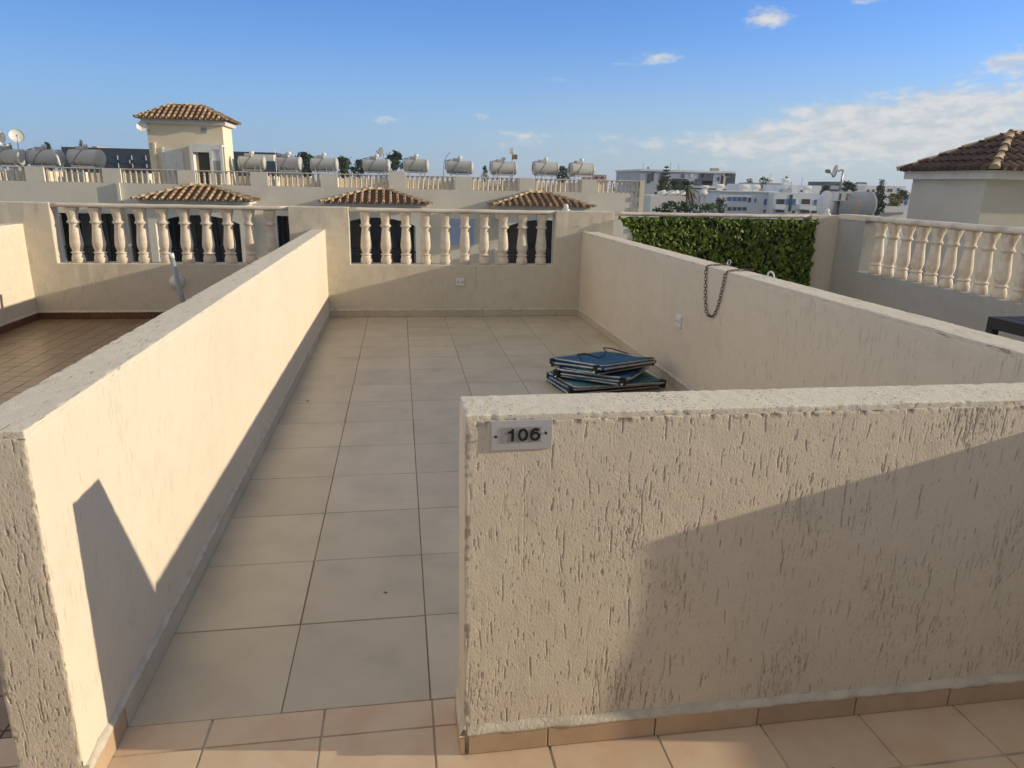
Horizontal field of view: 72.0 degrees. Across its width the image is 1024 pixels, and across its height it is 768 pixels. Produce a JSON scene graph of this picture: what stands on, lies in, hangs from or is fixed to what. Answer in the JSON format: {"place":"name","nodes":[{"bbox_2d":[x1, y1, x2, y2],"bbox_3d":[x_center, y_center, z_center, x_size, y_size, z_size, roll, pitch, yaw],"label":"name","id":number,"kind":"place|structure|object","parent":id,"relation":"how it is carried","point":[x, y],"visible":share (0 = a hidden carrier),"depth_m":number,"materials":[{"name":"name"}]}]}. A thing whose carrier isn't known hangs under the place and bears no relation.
{"place":"outdoors","nodes":[
{"label":"outdoors","id":0,"kind":"place"},
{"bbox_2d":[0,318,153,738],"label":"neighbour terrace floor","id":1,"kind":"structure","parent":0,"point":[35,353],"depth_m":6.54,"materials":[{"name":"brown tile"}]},
{"bbox_2d":[168,253,184,302],"bbox_3d":[-3.238,-0.879,7.016,0.440,0.820,0.440,-1,16,-9],"label":"parasol base pole","id":2,"kind":"object","parent":1,"relation":"on","point":[176,277],"visible":0.27,"depth_m":7.00,"materials":[{"name":"white metal"}]},
{"bbox_2d":[61,147,301,176],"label":"dark hall","id":3,"kind":"structure","parent":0,"point":[124,158],"depth_m":65.98,"materials":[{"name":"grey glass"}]},
{"bbox_2d":[109,159,150,163],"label":"window","id":4,"kind":"structure","parent":3,"relation":"in","point":[110,160],"depth_m":65.97,"materials":[{"name":"glass"}]},
{"bbox_2d":[133,103,240,184],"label":"stair tower","id":5,"kind":"structure","parent":0,"point":[186,136],"depth_m":32.58,"materials":[{"name":"paint"}]},
{"bbox_2d":[136,122,148,131],"bbox_3d":[-16.685,-11.691,32.106,0.406,0.468,0.736,6,17,16],"label":"satellite dish","id":6,"kind":"object","parent":5,"relation":"attached to","point":[141,127],"visible":1,"depth_m":31.98,"materials":[{"name":"white metal"}]},
{"bbox_2d":[163,149,184,183],"bbox_3d":[-15.710,-9.888,32.894,0.830,2.020,0.070,-1,16,-9],"label":"door","id":7,"kind":"structure","parent":5,"relation":"in","point":[173,158],"depth_m":32.74,"materials":[{"name":"white paint"}]},
{"bbox_2d":[0,0,1023,193],"label":"sky","id":8,"kind":"structure","parent":0,"point":[753,89],"materials":[{"name":"blue"}]},
{"bbox_2d":[582,175,606,191],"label":"pink house","id":9,"kind":"structure","parent":0,"point":[598,177],"depth_m":160.33,"materials":[{"name":"clear paint"}]},
{"bbox_2d":[643,194,685,216],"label":"house","id":10,"kind":"structure","parent":0,"point":[651,202],"depth_m":64.75,"materials":[{"name":"white paint"}]},
{"bbox_2d":[657,190,666,195],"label":"roof tank","id":11,"kind":"object","parent":10,"relation":"on","point":[662,193],"visible":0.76,"depth_m":65.75,"materials":[{"name":"white plastic"}]},
{"bbox_2d":[666,190,674,195],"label":"roof tank","id":12,"kind":"object","parent":10,"relation":"on","point":[670,192],"visible":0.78,"depth_m":65.86,"materials":[{"name":"white plastic"}]},
{"bbox_2d":[671,190,678,195],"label":"roof tank","id":13,"kind":"object","parent":10,"relation":"on","point":[675,193],"visible":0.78,"depth_m":65.94,"materials":[{"name":"white plastic"}]},
{"bbox_2d":[678,190,685,195],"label":"roof tank","id":14,"kind":"object","parent":10,"relation":"on","point":[682,193],"visible":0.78,"depth_m":66.02,"materials":[{"name":"white plastic"}]},
{"bbox_2d":[765,181,819,219],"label":"apartment block","id":15,"kind":"structure","parent":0,"point":[784,201],"depth_m":104.26,"materials":[{"name":"white paint"}]},
{"bbox_2d":[776,199,784,203],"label":"window","id":16,"kind":"structure","parent":15,"relation":"in","point":[779,201],"depth_m":103.73,"materials":[{"name":"grey glass"}]},
{"bbox_2d":[788,195,792,210],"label":"window","id":17,"kind":"structure","parent":15,"relation":"in","point":[791,196],"depth_m":104.05,"materials":[{"name":"blue glass"}]},
{"bbox_2d":[801,199,809,203],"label":"window","id":18,"kind":"structure","parent":15,"relation":"in","point":[804,201],"depth_m":104.34,"materials":[{"name":"grey glass"}]},
{"bbox_2d":[808,182,839,190],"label":"grey house","id":19,"kind":"structure","parent":0,"point":[833,186],"depth_m":180.00,"materials":[{"name":"white paint"}]},
{"bbox_2d":[825,165,844,190],"bbox_3d":[7.065,-4.525,15.501,0.348,0.560,0.258,-7,18,-26],"label":"satellite dish","id":20,"kind":"object","parent":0,"point":[834,171],"visible":0.98,"depth_m":15.47,"materials":[{"name":"white metal"}]},
{"bbox_2d":[841,182,867,186],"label":"blue grey house","id":21,"kind":"structure","parent":0,"point":[862,184],"depth_m":175.42,"materials":[{"name":"clear paint"}]},
{"bbox_2d":[841,186,876,194],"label":"white house","id":22,"kind":"structure","parent":0,"point":[866,188],"depth_m":160.46,"materials":[{"name":"paint"}]},
{"bbox_2d":[884,187,894,195],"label":"white house","id":23,"kind":"structure","parent":0,"point":[888,191],"depth_m":166.40,"materials":[{"name":"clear paint"}]},
{"bbox_2d":[880,198,908,211],"bbox_3d":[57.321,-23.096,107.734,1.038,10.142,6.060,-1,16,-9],"label":"white house","id":24,"kind":"structure","parent":0,"point":[906,203],"depth_m":103.92,"materials":[{"name":"white paint"}]},
{"bbox_2d":[885,186,905,197],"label":"blue grey house","id":25,"kind":"structure","parent":0,"point":[897,189],"depth_m":203.91,"materials":[{"name":"white paint"}]},
{"bbox_2d":[881,270,1010,297],"bbox_3d":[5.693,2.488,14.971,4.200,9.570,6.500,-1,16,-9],"label":"baluster bases","id":26,"kind":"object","parent":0,"point":[989,291],"depth_m":12.10,"materials":[{"name":"concrete"}]},
{"bbox_2d":[832,190,853,214],"bbox_3d":[6.148,-2.835,13.290,0.338,1.605,0.193,-1,16,-9],"label":"antenna box","id":27,"kind":"object","parent":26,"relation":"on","point":[838,197],"visible":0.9,"depth_m":13.04,"materials":[{"name":"white plastic"}]},
{"bbox_2d":[816,191,877,215],"bbox_3d":[6.440,-2.941,13.735,1.040,1.579,0.510,-1,16,-9],"label":"water tank","id":28,"kind":"object","parent":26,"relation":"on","point":[862,203],"visible":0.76,"depth_m":13.40,"materials":[{"name":"white plastic"}]},
{"bbox_2d":[896,129,1023,293],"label":"stair tower","id":29,"kind":"structure","parent":0,"point":[981,182],"depth_m":12.69,"materials":[{"name":"grey paint"}]},
{"label":"ground","id":30,"kind":"structure","parent":0,"visible":0},
{"bbox_2d":[44,142,51,170],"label":"tree","id":31,"kind":"object","parent":30,"relation":"on","point":[49,147],"visible":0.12,"depth_m":71.62,"materials":[{"name":"green plant"}]},
{"bbox_2d":[295,151,313,177],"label":"tree","id":32,"kind":"object","parent":30,"relation":"on","point":[305,156],"visible":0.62,"depth_m":89.03,"materials":[{"name":"green plant"}]},
{"bbox_2d":[0,166,644,263],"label":"apartment building","id":33,"kind":"structure","parent":30,"relation":"on","point":[103,185],"depth_m":32.54,"materials":[{"name":"paint"}]},
{"bbox_2d":[0,144,28,180],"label":"water tank","id":34,"kind":"object","parent":33,"relation":"on","point":[12,157],"visible":0.93,"depth_m":32.23,"materials":[{"name":"grey metal"}]},
{"bbox_2d":[0,130,5,144],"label":"satellite dish","id":35,"kind":"object","parent":34,"relation":"attached to","point":[2,139],"visible":0.98,"depth_m":32.03,"materials":[{"name":"white metal"}]},
{"bbox_2d":[9,129,24,148],"bbox_3d":[-22.547,-10.739,32.202,0.476,1.710,0.480,3,16,5],"label":"satellite dish","id":36,"kind":"object","parent":34,"relation":"attached to","point":[17,135],"visible":0.98,"depth_m":32.10,"materials":[{"name":"white metal"}]},
{"bbox_2d":[26,144,65,171],"bbox_3d":[-21.617,-10.062,32.872,1.652,2.110,0.782,0,16,0],"label":"water tank","id":37,"kind":"object","parent":33,"relation":"on","point":[42,156],"visible":0.92,"depth_m":32.49,"materials":[{"name":"grey metal"}]},
{"bbox_2d":[66,144,105,181],"bbox_3d":[-19.961,-10.136,33.154,1.595,2.170,0.796,3,16,4],"label":"water tank","id":38,"kind":"object","parent":33,"relation":"on","point":[83,155],"visible":0.94,"depth_m":32.76,"materials":[{"name":"grey metal"}]},
{"bbox_2d":[237,151,274,183],"bbox_3d":[-12.546,-10.377,34.768,1.635,2.070,1.441,-1,16,-8],"label":"water tank","id":39,"kind":"object","parent":33,"relation":"on","point":[250,161],"visible":0.94,"depth_m":34.03,"materials":[{"name":"white plastic"}]},
{"bbox_2d":[275,152,302,185],"bbox_3d":[-10.919,-10.318,34.670,1.295,2.080,0.672,1,16,2],"label":"water tank","id":40,"kind":"object","parent":33,"relation":"on","point":[286,162],"visible":0.95,"depth_m":34.30,"materials":[{"name":"white metal"}]},
{"bbox_2d":[309,153,338,186],"bbox_3d":[-9.272,-10.360,34.938,1.395,2.085,0.661,-1,16,-6],"label":"water tank","id":41,"kind":"object","parent":33,"relation":"on","point":[320,163],"visible":0.93,"depth_m":34.56,"materials":[{"name":"white metal"}]},
{"bbox_2d":[362,154,390,187],"bbox_3d":[-6.775,-10.427,35.350,1.395,2.095,0.662,1,16,-2],"label":"water tank","id":42,"kind":"object","parent":33,"relation":"on","point":[373,164],"visible":0.94,"depth_m":34.97,"materials":[{"name":"white metal"}]},
{"bbox_2d":[376,147,384,184],"bbox_3d":[-6.822,-11.296,36.530,0.412,1.848,0.397,-1,16,-9],"label":"satellite dish","id":43,"kind":"object","parent":33,"relation":"on","point":[380,151],"visible":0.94,"depth_m":36.39,"materials":[{"name":"white metal"}]},
{"bbox_2d":[402,154,428,188],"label":"water tank","id":44,"kind":"object","parent":33,"relation":"on","point":[412,164],"visible":0.94,"depth_m":35.27,"materials":[{"name":"white plastic"}]},
{"bbox_2d":[445,156,473,189],"bbox_3d":[-2.696,-10.537,36.021,1.445,2.115,0.661,2,16,-3],"label":"water tank","id":45,"kind":"object","parent":33,"relation":"on","point":[456,166],"visible":0.96,"depth_m":35.64,"materials":[{"name":"white metal"}]},
{"bbox_2d":[449,217,474,245],"bbox_3d":[-2.446,-7.295,33.818,1.330,1.340,0.085,-1,16,-9],"label":"window","id":46,"kind":"structure","parent":33,"relation":"in","point":[455,231],"depth_m":33.77,"materials":[{"name":"glass"}]},
{"bbox_2d":[489,157,516,188],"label":"water tank","id":47,"kind":"object","parent":33,"relation":"on","point":[500,167],"visible":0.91,"depth_m":36.02,"materials":[{"name":"white plastic"}]},
{"bbox_2d":[510,148,517,161],"bbox_3d":[0.067,-10.802,36.316,0.370,2.583,0.260,-1,16,-9],"label":"antenna post","id":48,"kind":"object","parent":33,"relation":"on","point":[514,156],"visible":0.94,"depth_m":35.95,"materials":[{"name":"white metal"}]},
{"bbox_2d":[532,157,558,189],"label":"water tank","id":49,"kind":"object","parent":33,"relation":"on","point":[541,168],"visible":0.92,"depth_m":36.36,"materials":[{"name":"white plastic"}]},
{"bbox_2d":[567,159,594,191],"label":"water tank","id":50,"kind":"object","parent":33,"relation":"on","point":[578,169],"visible":0.98,"depth_m":36.68,"materials":[{"name":"white plastic"}]},
{"bbox_2d":[337,155,351,177],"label":"tree","id":51,"kind":"object","parent":30,"relation":"on","point":[344,163],"visible":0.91,"depth_m":94.50,"materials":[{"name":"green plant"}]},
{"bbox_2d":[349,159,363,178],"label":"tree","id":52,"kind":"object","parent":30,"relation":"on","point":[358,162],"visible":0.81,"depth_m":99.83,"materials":[{"name":"green plant"}]},
{"bbox_2d":[385,149,403,176],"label":"tree","id":53,"kind":"object","parent":30,"relation":"on","point":[395,157],"visible":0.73,"depth_m":84.37,"materials":[{"name":"green plant"}]},
{"bbox_2d":[481,166,488,181],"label":"tree","id":54,"kind":"object","parent":30,"relation":"on","point":[485,171],"visible":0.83,"depth_m":117.52,"materials":[{"name":"green plant"}]},
{"bbox_2d":[556,166,569,182],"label":"tree","id":55,"kind":"object","parent":30,"relation":"on","point":[563,174],"visible":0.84,"depth_m":109.54,"materials":[{"name":"green plant"}]},
{"bbox_2d":[654,176,671,194],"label":"tree","id":56,"kind":"object","parent":30,"relation":"on","point":[661,186],"visible":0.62,"depth_m":71.97,"materials":[{"name":"green plant"}]},
{"bbox_2d":[658,166,670,187],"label":"norfolk pine","id":57,"kind":"object","parent":30,"relation":"on","point":[666,173],"visible":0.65,"depth_m":111.97,"materials":[{"name":"green plant"}]},
{"bbox_2d":[652,201,685,217],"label":"bush","id":58,"kind":"object","parent":30,"relation":"on","point":[666,206],"visible":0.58,"depth_m":58.51,"materials":[{"name":"green plant"}]},
{"bbox_2d":[669,180,680,190],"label":"tree","id":59,"kind":"object","parent":30,"relation":"on","point":[673,183],"visible":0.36,"depth_m":78.26,"materials":[{"name":"green plant"}]},
{"bbox_2d":[615,163,735,194],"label":"modern block","id":60,"kind":"structure","parent":30,"relation":"on","point":[712,178],"depth_m":138.32,"materials":[{"name":"white paint"}]},
{"bbox_2d":[647,173,650,182],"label":"window","id":61,"kind":"structure","parent":60,"relation":"in","point":[649,175],"depth_m":136.85,"materials":[{"name":"grey glass"}]},
{"bbox_2d":[698,173,713,185],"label":"window","id":62,"kind":"structure","parent":60,"relation":"in","point":[706,177],"depth_m":138.60,"materials":[{"name":"grey glass"}]},
{"bbox_2d":[722,173,726,185],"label":"window","id":63,"kind":"structure","parent":60,"relation":"in","point":[724,178],"depth_m":139.21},
{"bbox_2d":[730,173,735,183],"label":"window","id":64,"kind":"structure","parent":60,"relation":"in","point":[732,179],"depth_m":139.42,"materials":[{"name":"grey glass"}]},
{"bbox_2d":[674,179,699,206],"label":"palm tree","id":65,"kind":"object","parent":30,"relation":"on","point":[689,194],"visible":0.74,"depth_m":66.41,"materials":[{"name":"green plant"}]},
{"bbox_2d":[673,200,701,217],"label":"bush","id":66,"kind":"object","parent":30,"relation":"on","point":[689,209],"visible":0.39,"depth_m":60.87,"materials":[{"name":"green plant"}]},
{"bbox_2d":[701,185,708,189],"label":"annex","id":67,"kind":"object","parent":30,"relation":"on","point":[704,187],"visible":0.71,"depth_m":126.61,"materials":[{"name":"paint"}]},
{"bbox_2d":[695,202,717,217],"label":"bush","id":68,"kind":"object","parent":30,"relation":"on","point":[706,207],"visible":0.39,"depth_m":69.16,"materials":[{"name":"green plant"}]},
{"bbox_2d":[715,197,726,217],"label":"tree","id":69,"kind":"object","parent":30,"relation":"on","point":[720,202],"visible":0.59,"depth_m":86.04,"materials":[{"name":"green plant"}]},
{"bbox_2d":[688,184,773,218],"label":"apartment block","id":70,"kind":"structure","parent":30,"relation":"on","point":[744,200],"depth_m":105.28,"materials":[{"name":"white paint"}]},
{"bbox_2d":[698,190,706,204],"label":"roof tank","id":71,"kind":"object","parent":70,"relation":"on","point":[703,193],"visible":1,"depth_m":66.48,"materials":[{"name":"white plastic"}]},
{"bbox_2d":[726,184,759,190],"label":"roof hut","id":72,"kind":"object","parent":30,"relation":"on","point":[736,187],"visible":0.14,"depth_m":111.88,"materials":[{"name":"white paint"}]},
{"bbox_2d":[739,173,781,190],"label":"stone house","id":73,"kind":"structure","parent":30,"relation":"on","point":[770,182],"depth_m":156.77,"materials":[{"name":"paint"}]},
{"bbox_2d":[759,176,769,189],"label":"tree","id":74,"kind":"object","parent":30,"relation":"on","point":[765,182],"visible":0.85,"depth_m":145.62,"materials":[{"name":"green plant"}]},
{"bbox_2d":[762,178,821,192],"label":"roof storey","id":75,"kind":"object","parent":30,"relation":"on","point":[794,188],"visible":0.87,"depth_m":110.47,"materials":[{"name":"white paint"}]},
{"bbox_2d":[819,185,829,194],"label":"tree","id":76,"kind":"object","parent":30,"relation":"on","point":[825,188],"visible":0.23,"depth_m":90.59,"materials":[{"name":"green plant"}]},
{"bbox_2d":[841,180,857,191],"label":"tree","id":77,"kind":"object","parent":30,"relation":"on","point":[848,185],"visible":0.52,"depth_m":75.06,"materials":[{"name":"green plant"}]},
{"bbox_2d":[874,179,885,194],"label":"tree","id":78,"kind":"object","parent":30,"relation":"on","point":[880,188],"visible":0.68,"depth_m":96.91,"materials":[{"name":"green plant"}]},
{"bbox_2d":[874,192,886,215],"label":"tree","id":79,"kind":"object","parent":30,"relation":"on","point":[880,199],"visible":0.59,"depth_m":60.10,"materials":[{"name":"green plant"}]},
{"bbox_2d":[873,204,906,271],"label":"shed","id":80,"kind":"structure","parent":30,"relation":"on","point":[895,211],"depth_m":69.20,"materials":[{"name":"white paint"}]},
{"bbox_2d":[886,192,903,205],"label":"tree","id":81,"kind":"object","parent":30,"relation":"on","point":[894,201],"visible":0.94,"depth_m":74.19,"materials":[{"name":"green plant"}]},
{"bbox_2d":[890,190,909,199],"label":"tree","id":82,"kind":"object","parent":30,"relation":"on","point":[904,193],"visible":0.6,"depth_m":87.08,"materials":[{"name":"green plant"}]},
{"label":"roof slab","id":83,"kind":"structure","parent":30,"relation":"on","visible":0},
{"bbox_2d":[0,223,38,333],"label":"parapet wall","id":84,"kind":"structure","parent":83,"relation":"on","point":[18,307],"depth_m":7.33,"materials":[{"name":"paint"}]},
{"bbox_2d":[0,229,330,767],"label":"parapet wall","id":85,"kind":"structure","parent":83,"relation":"on","point":[129,461],"depth_m":2.14,"materials":[{"name":"paint"}]},
{"bbox_2d":[127,315,677,727],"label":"terrace floor","id":86,"kind":"structure","parent":83,"relation":"on","point":[344,516],"depth_m":3.21,"materials":[{"name":"beige tile"}]},
{"bbox_2d":[545,371,665,393],"bbox_3d":[0.749,-0.034,5.694,0.862,0.099,0.570,-4,16,-18],"label":"folded lounger","id":87,"kind":"object","parent":86,"relation":"on","point":[644,380],"visible":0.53,"depth_m":5.50,"materials":[{"name":"blue metal"}]},
{"bbox_2d":[549,366,648,385],"bbox_3d":[0.703,-0.104,5.694,0.695,0.094,0.665,7,14,22],"label":"folded lounger","id":88,"kind":"object","parent":87,"relation":"on","point":[621,378],"visible":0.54,"depth_m":5.44,"materials":[{"name":"blue metal"}]},
{"bbox_2d":[549,347,655,374],"bbox_3d":[0.742,-0.197,5.695,0.693,0.137,0.634,-8,13,-38],"label":"folded lounger","id":89,"kind":"object","parent":88,"relation":"on","point":[594,363],"visible":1,"depth_m":5.60,"materials":[{"name":"blue metal"}]},
{"bbox_2d":[0,201,838,318],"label":"balustrade wall","id":90,"kind":"structure","parent":83,"relation":"on","point":[63,288],"depth_m":8.22,"materials":[{"name":"paint"}]},
{"bbox_2d":[49,202,287,263],"bbox_3d":[-3.755,-1.673,7.855,2.470,0.641,0.175,-1,16,-9],"label":"balustrade","id":91,"kind":"object","parent":90,"relation":"on","point":[73,221],"visible":0.95,"depth_m":7.79,"materials":[{"name":"stone"}]},
{"bbox_2d":[169,275,184,288],"bbox_3d":[-3.745,-1.137,7.866,0.164,0.164,0.073,-1,16,-9],"label":"bulkhead lamp","id":92,"kind":"object","parent":90,"relation":"attached to","point":[172,283],"visible":0.59,"depth_m":7.85,"materials":[{"name":"white plastic"}]},
{"bbox_2d":[349,207,554,264],"bbox_3d":[-0.685,-1.740,8.331,2.388,0.641,0.175,-1,16,-9],"label":"balustrade","id":93,"kind":"object","parent":90,"relation":"on","point":[445,241],"visible":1,"depth_m":8.28,"materials":[{"name":"stone"}]},
{"bbox_2d":[456,278,464,285],"bbox_3d":[-0.615,-1.213,8.381,0.100,0.096,0.019,-1,16,-9],"label":"wall socket","id":94,"kind":"object","parent":90,"relation":"attached to","point":[460,281],"depth_m":8.37,"materials":[{"name":"white plastic"}]},
{"bbox_2d":[562,204,569,210],"bbox_3d":[0.646,-2.109,8.426,0.092,0.085,0.090,-1,16,-9],"label":"lamp base","id":95,"kind":"object","parent":90,"relation":"on","point":[565,207],"visible":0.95,"depth_m":8.40,"materials":[{"name":"white plastic"}]},
{"bbox_2d":[614,212,810,218],"bbox_3d":[2.476,-2.092,8.739,2.560,0.050,0.175,-1,16,-9],"label":"railing","id":96,"kind":"object","parent":90,"relation":"on","point":[730,215],"visible":0.95,"depth_m":8.66,"materials":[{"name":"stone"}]},
{"bbox_2d":[618,216,819,285],"bbox_3d":[2.554,-1.497,8.762,2.638,1.165,0.108,-1,16,-9],"label":"leaf screen","id":97,"kind":"object","parent":90,"relation":"attached to","point":[781,249],"visible":0.56,"depth_m":8.75,"materials":[{"name":"green plant"}]},
{"bbox_2d":[823,208,830,214],"bbox_3d":[3.989,-2.178,8.925,0.092,0.085,0.090,-1,16,-9],"label":"lamp base","id":98,"kind":"object","parent":90,"relation":"on","point":[827,210],"visible":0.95,"depth_m":8.90,"materials":[{"name":"white plastic"}]},
{"bbox_2d":[0,698,1023,767],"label":"corridor floor","id":99,"kind":"structure","parent":83,"relation":"on","point":[424,734],"depth_m":2.04,"materials":[{"name":"tile"}]},
{"bbox_2d":[455,383,1023,754],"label":"parapet wall","id":100,"kind":"structure","parent":99,"relation":"on","point":[635,564],"depth_m":1.97,"materials":[{"name":"paint"}]},
{"bbox_2d":[491,419,552,450],"bbox_3d":[0.025,0.127,1.756,0.155,0.079,0.010,-1,16,-9],"label":"number plate","id":101,"kind":"object","parent":100,"relation":"attached to","point":[520,434],"visible":1,"depth_m":1.76,"materials":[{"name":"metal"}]},
{"bbox_2d":[578,231,1023,390],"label":"parapet wall","id":102,"kind":"structure","parent":83,"relation":"on","point":[758,331],"depth_m":4.34,"materials":[{"name":"paint"}]},
{"bbox_2d":[675,314,681,327],"bbox_3d":[1.313,-0.495,5.550,0.019,0.096,0.100,-1,16,-9],"label":"wall socket","id":103,"kind":"object","parent":102,"relation":"attached to","point":[678,322],"depth_m":5.53,"materials":[{"name":"white plastic"}]},
{"bbox_2d":[704,259,753,317],"bbox_3d":[1.494,-0.664,4.960,0.215,0.389,0.405,-1,16,-9],"label":"chain","id":104,"kind":"object","parent":102,"relation":"hanging from","point":[727,271],"visible":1,"depth_m":4.96,"materials":[{"name":"grey metal"}]},
{"bbox_2d":[829,214,1023,341],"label":"balustrade wall","id":105,"kind":"structure","parent":83,"relation":"on","point":[851,277],"depth_m":7.92,"materials":[{"name":"paint"}]},
{"bbox_2d":[866,216,1023,302],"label":"balustrade","id":106,"kind":"object","parent":105,"relation":"on","point":[991,234],"visible":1,"depth_m":7.20,"materials":[{"name":"stone"}]},
{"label":"neighbour terrace floor","id":107,"kind":"structure","parent":0,"visible":0},
{"bbox_2d":[985,316,1023,336],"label":"slatted table","id":108,"kind":"object","parent":107,"relation":"on","point":[1014,325],"visible":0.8,"depth_m":4.96,"materials":[{"name":"metal"}]}
]}

